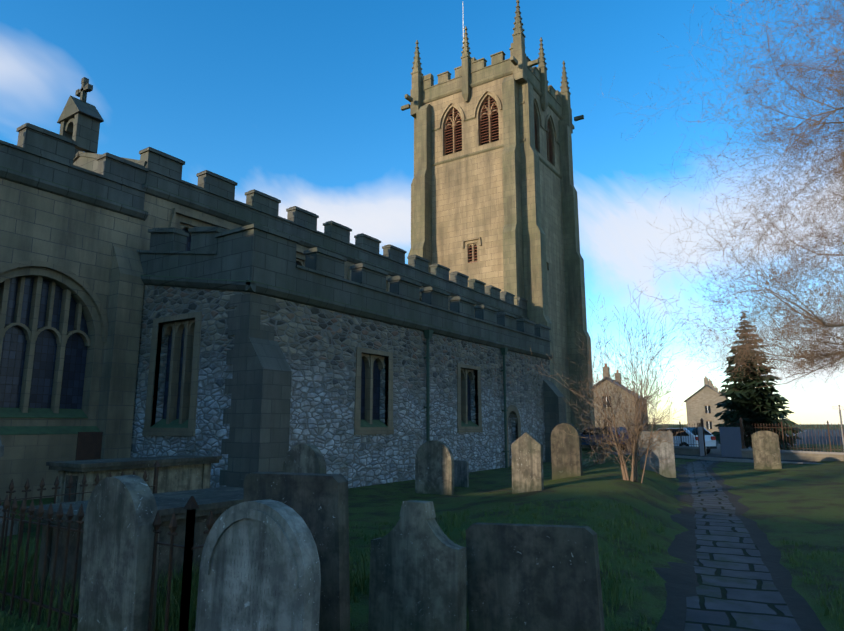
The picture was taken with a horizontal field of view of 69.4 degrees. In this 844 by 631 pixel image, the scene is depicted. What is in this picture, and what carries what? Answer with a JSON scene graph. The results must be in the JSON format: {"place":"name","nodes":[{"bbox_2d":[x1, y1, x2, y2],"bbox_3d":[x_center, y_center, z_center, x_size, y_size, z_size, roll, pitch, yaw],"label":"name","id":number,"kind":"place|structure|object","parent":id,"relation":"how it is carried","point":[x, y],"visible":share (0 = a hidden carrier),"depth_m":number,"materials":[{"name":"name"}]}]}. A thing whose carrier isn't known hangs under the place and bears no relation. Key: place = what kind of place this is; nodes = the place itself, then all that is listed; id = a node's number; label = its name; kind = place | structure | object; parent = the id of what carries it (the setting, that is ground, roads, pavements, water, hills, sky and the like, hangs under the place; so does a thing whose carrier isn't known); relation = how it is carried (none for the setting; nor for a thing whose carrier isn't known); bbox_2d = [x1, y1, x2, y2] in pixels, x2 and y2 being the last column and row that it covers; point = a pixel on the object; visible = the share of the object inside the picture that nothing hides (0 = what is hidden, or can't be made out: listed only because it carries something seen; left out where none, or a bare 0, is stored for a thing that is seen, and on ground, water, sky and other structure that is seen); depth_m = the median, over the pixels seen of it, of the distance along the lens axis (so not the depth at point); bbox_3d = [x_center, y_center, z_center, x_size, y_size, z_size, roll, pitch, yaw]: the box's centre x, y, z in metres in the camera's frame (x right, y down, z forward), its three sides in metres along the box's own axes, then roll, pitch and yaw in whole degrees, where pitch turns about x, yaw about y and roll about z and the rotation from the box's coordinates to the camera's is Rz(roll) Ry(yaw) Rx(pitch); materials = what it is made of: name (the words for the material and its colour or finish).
{"place":"outdoors","nodes":[
{"label":"outdoors","id":0,"kind":"place"},
{"bbox_2d":[0,438,18,536],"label":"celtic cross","id":1,"kind":"object","parent":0,"point":[15,528],"visible":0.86,"depth_m":9.39,"materials":[{"name":"grey stone"}]},
{"bbox_2d":[0,260,107,501],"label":"arched window","id":2,"kind":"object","parent":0,"point":[44,341],"visible":0.88,"depth_m":14.65,"materials":[{"name":"grey stone"}]},
{"bbox_2d":[0,424,843,630],"bbox_3d":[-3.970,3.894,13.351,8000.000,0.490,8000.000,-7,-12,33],"label":"terrain","id":3,"kind":"structure","parent":0,"point":[797,502],"depth_m":10.80,"materials":[{"name":"green plant"}]},
{"bbox_2d":[0,178,141,425],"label":"chapel wall","id":4,"kind":"structure","parent":3,"relation":"on","point":[80,239],"depth_m":15.42,"materials":[{"name":"stone"}]},
{"bbox_2d":[0,123,148,220],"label":"parapet","id":5,"kind":"structure","parent":4,"relation":"on","point":[39,158],"depth_m":15.53,"materials":[{"name":"grey stone"}]},
{"bbox_2d":[75,432,102,459],"bbox_3d":[-8.079,3.327,15.247,0.060,0.820,1.200,-7,-12,33],"label":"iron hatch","id":6,"kind":"object","parent":4,"relation":"attached to","point":[89,445],"visible":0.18,"depth_m":15.03,"materials":[{"name":"black metal"}]},
{"bbox_2d":[0,460,229,630],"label":"iron railings","id":7,"kind":"object","parent":3,"relation":"on","point":[191,506],"visible":0.71,"depth_m":5.31,"materials":[{"name":"metal"}]},
{"bbox_2d":[77,475,158,630],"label":"headstone","id":8,"kind":"object","parent":3,"relation":"on","point":[117,554],"visible":1,"depth_m":4.68,"materials":[{"name":"grey stone"}]},
{"bbox_2d":[97,246,143,458],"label":"buttress","id":9,"kind":"structure","parent":3,"relation":"on","point":[119,375],"depth_m":15.86,"materials":[{"name":"grey stone"}]},
{"bbox_2d":[24,486,243,613],"bbox_3d":[-2.791,2.548,6.773,1.350,0.980,2.500,-7,-12,34],"label":"table tomb","id":10,"kind":"object","parent":3,"relation":"on","point":[218,501],"visible":0.23,"depth_m":6.19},
{"bbox_2d":[46,455,221,502],"bbox_3d":[-4.868,3.076,10.457,1.000,1.200,2.650,-6,-12,31],"label":"chest tomb","id":11,"kind":"object","parent":3,"relation":"on","point":[183,472],"visible":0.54,"depth_m":10.20,"materials":[{"name":"stone"}]},
{"bbox_2d":[195,499,320,630],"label":"headstone","id":12,"kind":"object","parent":3,"relation":"on","point":[259,570],"visible":1,"depth_m":3.81,"materials":[{"name":"grey stone"}]},
{"bbox_2d":[243,472,349,630],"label":"headstone","id":13,"kind":"object","parent":3,"relation":"on","point":[318,503],"visible":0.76,"depth_m":4.64,"materials":[{"name":"grey stone"}]},
{"bbox_2d":[283,444,325,473],"bbox_3d":[-1.603,2.518,8.220,0.720,1.540,0.120,-7,-12,35],"label":"headstone","id":14,"kind":"object","parent":3,"relation":"on","point":[304,458],"visible":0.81,"depth_m":8.24,"materials":[{"name":"grey stone"}]},
{"bbox_2d":[140,193,516,319],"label":"church nave","id":15,"kind":"structure","parent":3,"relation":"on","point":[158,210],"depth_m":17.84,"materials":[{"name":"stone"}]},
{"bbox_2d":[57,77,528,319],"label":"battlement parapet","id":16,"kind":"structure","parent":15,"relation":"on","point":[80,120],"depth_m":20.84,"materials":[{"name":"grey stone"}]},
{"bbox_2d":[168,208,421,301],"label":"church clerestory windows","id":17,"kind":"structure","parent":15,"relation":"on","point":[175,211],"depth_m":18.72,"materials":[{"name":"stone"}]},
{"bbox_2d":[130,292,550,487],"bbox_3d":[-0.937,3.487,22.473,4.800,5.000,18.200,-7,-12,33],"label":"church aisle","id":18,"kind":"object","parent":3,"relation":"on","point":[317,345],"visible":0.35,"depth_m":16.73,"materials":[{"name":"stone"}]},
{"bbox_2d":[142,285,249,310],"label":"wall","id":19,"kind":"structure","parent":18,"relation":"on","point":[155,297],"depth_m":15.77,"materials":[{"name":"grey stone"}]},
{"bbox_2d":[142,311,520,466],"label":"church windows","id":20,"kind":"structure","parent":18,"relation":"in","point":[181,387],"depth_m":15.95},
{"bbox_2d":[136,224,551,359],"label":"aisle parapet","id":21,"kind":"structure","parent":18,"relation":"on","point":[256,259],"depth_m":16.38,"materials":[{"name":"grey stone"}]},
{"bbox_2d":[423,330,508,467],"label":"drainpipes","id":22,"kind":"object","parent":18,"relation":"attached to","point":[428,334],"visible":0.94,"depth_m":19.99,"materials":[{"name":"metal"}]},
{"bbox_2d":[219,293,566,487],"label":"church aisle buttresses","id":23,"kind":"structure","parent":3,"relation":"on","point":[256,416],"depth_m":13.81,"materials":[{"name":"grey stone"}]},
{"bbox_2d":[368,500,466,630],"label":"headstone","id":24,"kind":"object","parent":3,"relation":"on","point":[417,569],"visible":1,"depth_m":4.72,"materials":[{"name":"grey stone"}]},
{"bbox_2d":[0,499,843,630],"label":"grass tufts","id":25,"kind":"object","parent":3,"relation":"on","point":[175,603],"visible":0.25,"depth_m":6.21,"materials":[{"name":"green plant"}]},
{"bbox_2d":[415,440,453,494],"bbox_3d":[0.311,3.845,15.228,1.050,1.420,0.140,-6,-12,31],"label":"headstone","id":26,"kind":"object","parent":3,"relation":"on","point":[434,466],"visible":0.94,"depth_m":15.16,"materials":[{"name":"grey stone"}]},
{"bbox_2d":[454,460,468,486],"bbox_3d":[1.043,4.394,16.709,0.500,0.820,0.090,-7,-12,33],"label":"headstone","id":27,"kind":"object","parent":3,"relation":"on","point":[461,473],"visible":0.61,"depth_m":16.65,"materials":[{"name":"grey stone"}]},
{"bbox_2d":[466,560,467,608],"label":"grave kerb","id":28,"kind":"structure","parent":3,"relation":"on","point":[466,588],"depth_m":5.66,"materials":[{"name":"grey stone"}]},
{"bbox_2d":[408,75,594,447],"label":"tower buttresses","id":29,"kind":"structure","parent":3,"relation":"on","point":[524,258],"depth_m":41.58,"materials":[{"name":"beige stone"}]},
{"bbox_2d":[511,432,543,493],"bbox_3d":[2.264,3.205,13.098,0.660,1.370,0.140,-6,-14,29],"label":"headstone","id":30,"kind":"object","parent":3,"relation":"on","point":[527,460],"visible":0.76,"depth_m":13.03,"materials":[{"name":"grey stone"}]},
{"bbox_2d":[466,522,604,630],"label":"headstone","id":31,"kind":"object","parent":3,"relation":"on","point":[529,577],"visible":1,"depth_m":4.59,"materials":[{"name":"grey stone"}]},
{"bbox_2d":[551,423,582,479],"bbox_3d":[3.823,3.623,16.142,0.800,1.520,0.140,-7,-13,36],"label":"headstone","id":32,"kind":"object","parent":3,"relation":"on","point":[566,449],"visible":0.96,"depth_m":16.08,"materials":[{"name":"grey stone"}]},
{"bbox_2d":[550,342,632,464],"bbox_3d":[5.924,2.886,21.408,3.597,4.762,3.307,-7,-12,33],"label":"bare shrub","id":33,"kind":"object","parent":3,"relation":"on","point":[602,456],"visible":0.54,"depth_m":21.21,"materials":[{"name":"brown plant"}]},
{"bbox_2d":[580,427,632,450],"bbox_3d":[11.785,8.163,40.371,2.060,1.530,4.160,6,-12,-32],"label":"blue car","id":34,"kind":"object","parent":3,"relation":"on","point":[586,436],"visible":0.27,"depth_m":39.54,"materials":[{"name":"blue paint"}]},
{"bbox_2d":[525,286,697,482],"bbox_3d":[4.865,1.538,14.417,3.924,4.658,4.071,6,-12,-31],"label":"bare shrub","id":35,"kind":"object","parent":3,"relation":"on","point":[638,429],"visible":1,"depth_m":13.93,"materials":[{"name":"brown plant"}]},
{"bbox_2d":[593,364,648,431],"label":"house","id":36,"kind":"structure","parent":3,"relation":"on","point":[606,370],"depth_m":69.28,"materials":[{"name":"stone"}]},
{"bbox_2d":[586,379,672,458],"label":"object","id":37,"kind":"object","parent":3,"relation":"on","point":[633,419],"visible":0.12,"depth_m":22.27,"materials":[{"name":"brown plant"}]},
{"bbox_2d":[639,431,675,477],"bbox_3d":[6.863,4.057,17.810,0.950,1.320,0.120,-4,-19,19],"label":"headstone","id":38,"kind":"object","parent":3,"relation":"on","point":[664,451],"visible":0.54,"depth_m":17.72,"materials":[{"name":"grey stone"}]},
{"bbox_2d":[658,427,716,453],"bbox_3d":[14.735,7.293,35.489,2.060,1.530,4.160,5,-11,-28],"label":"white hatchback car","id":39,"kind":"object","parent":3,"relation":"on","point":[710,441],"visible":0.21,"depth_m":33.99,"materials":[{"name":"white paint"}]},
{"bbox_2d":[684,376,732,432],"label":"street house","id":40,"kind":"structure","parent":3,"relation":"on","point":[705,409],"depth_m":107.72,"materials":[{"name":"stone"}]},
{"bbox_2d":[697,418,744,456],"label":"gate pillars","id":41,"kind":"structure","parent":3,"relation":"on","point":[732,441],"depth_m":29.56,"materials":[{"name":"stone"}]},
{"bbox_2d":[606,0,843,394],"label":"bare tree","id":42,"kind":"object","parent":3,"relation":"on","point":[820,356],"visible":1,"depth_m":20.04,"materials":[{"name":"brown plant"}]},
{"bbox_2d":[627,420,843,461],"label":"iron railings","id":43,"kind":"object","parent":3,"relation":"on","point":[813,455],"visible":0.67,"depth_m":26.86,"materials":[{"name":"metal"}]},
{"bbox_2d":[653,459,826,630],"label":"path edging","id":44,"kind":"object","parent":3,"relation":"on","point":[681,583],"visible":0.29,"depth_m":7.16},
{"bbox_2d":[684,460,800,630],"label":"path flagstones","id":45,"kind":"object","parent":3,"relation":"on","point":[736,590],"visible":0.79,"depth_m":6.90,"materials":[{"name":"grey stone"}]},
{"bbox_2d":[751,431,781,468],"bbox_3d":[12.763,5.040,22.589,0.880,1.520,0.140,-5,-11,25],"label":"headstone","id":46,"kind":"object","parent":3,"relation":"on","point":[766,449],"visible":0.9,"depth_m":22.54,"materials":[{"name":"grey stone"}]},
{"bbox_2d":[0,0,843,423],"label":"sky","id":47,"kind":"structure","parent":0,"point":[298,103],"materials":[{"name":"blue"}]},
{"bbox_2d":[424,74,570,423],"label":"church tower","id":48,"kind":"structure","parent":0,"point":[467,197],"depth_m":43.46,"materials":[{"name":"beige stone"}]},
{"bbox_2d":[401,0,583,133],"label":"pinnacles","id":49,"kind":"object","parent":48,"relation":"on","point":[518,59],"visible":0.62,"depth_m":45.30,"materials":[{"name":"beige stone"}]},
{"bbox_2d":[421,43,563,178],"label":"tower parapet","id":50,"kind":"structure","parent":48,"relation":"on","point":[482,73],"depth_m":44.64,"materials":[{"name":"beige stone"}]},
{"bbox_2d":[438,90,556,269],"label":"tower windows","id":51,"kind":"structure","parent":48,"relation":"in","point":[489,120],"depth_m":44.01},
{"bbox_2d":[609,429,843,463],"bbox_3d":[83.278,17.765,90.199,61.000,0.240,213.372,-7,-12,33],"label":"boundary wall","id":52,"kind":"structure","parent":0,"point":[714,455],"depth_m":42.17,"materials":[{"name":"stone"}]},
{"bbox_2d":[711,311,803,449],"bbox_3d":[20.117,4.002,37.392,5.084,8.659,4.913,-7,-12,33],"label":"christmas tree","id":53,"kind":"object","parent":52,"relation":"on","point":[750,403],"visible":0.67,"depth_m":36.58,"materials":[{"name":"green plant"}]},
{"bbox_2d":[832,405,843,449],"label":"signpost","id":54,"kind":"object","parent":52,"relation":"on","point":[839,407],"visible":0.92,"depth_m":29.23,"materials":[{"name":"metal"}]}
]}

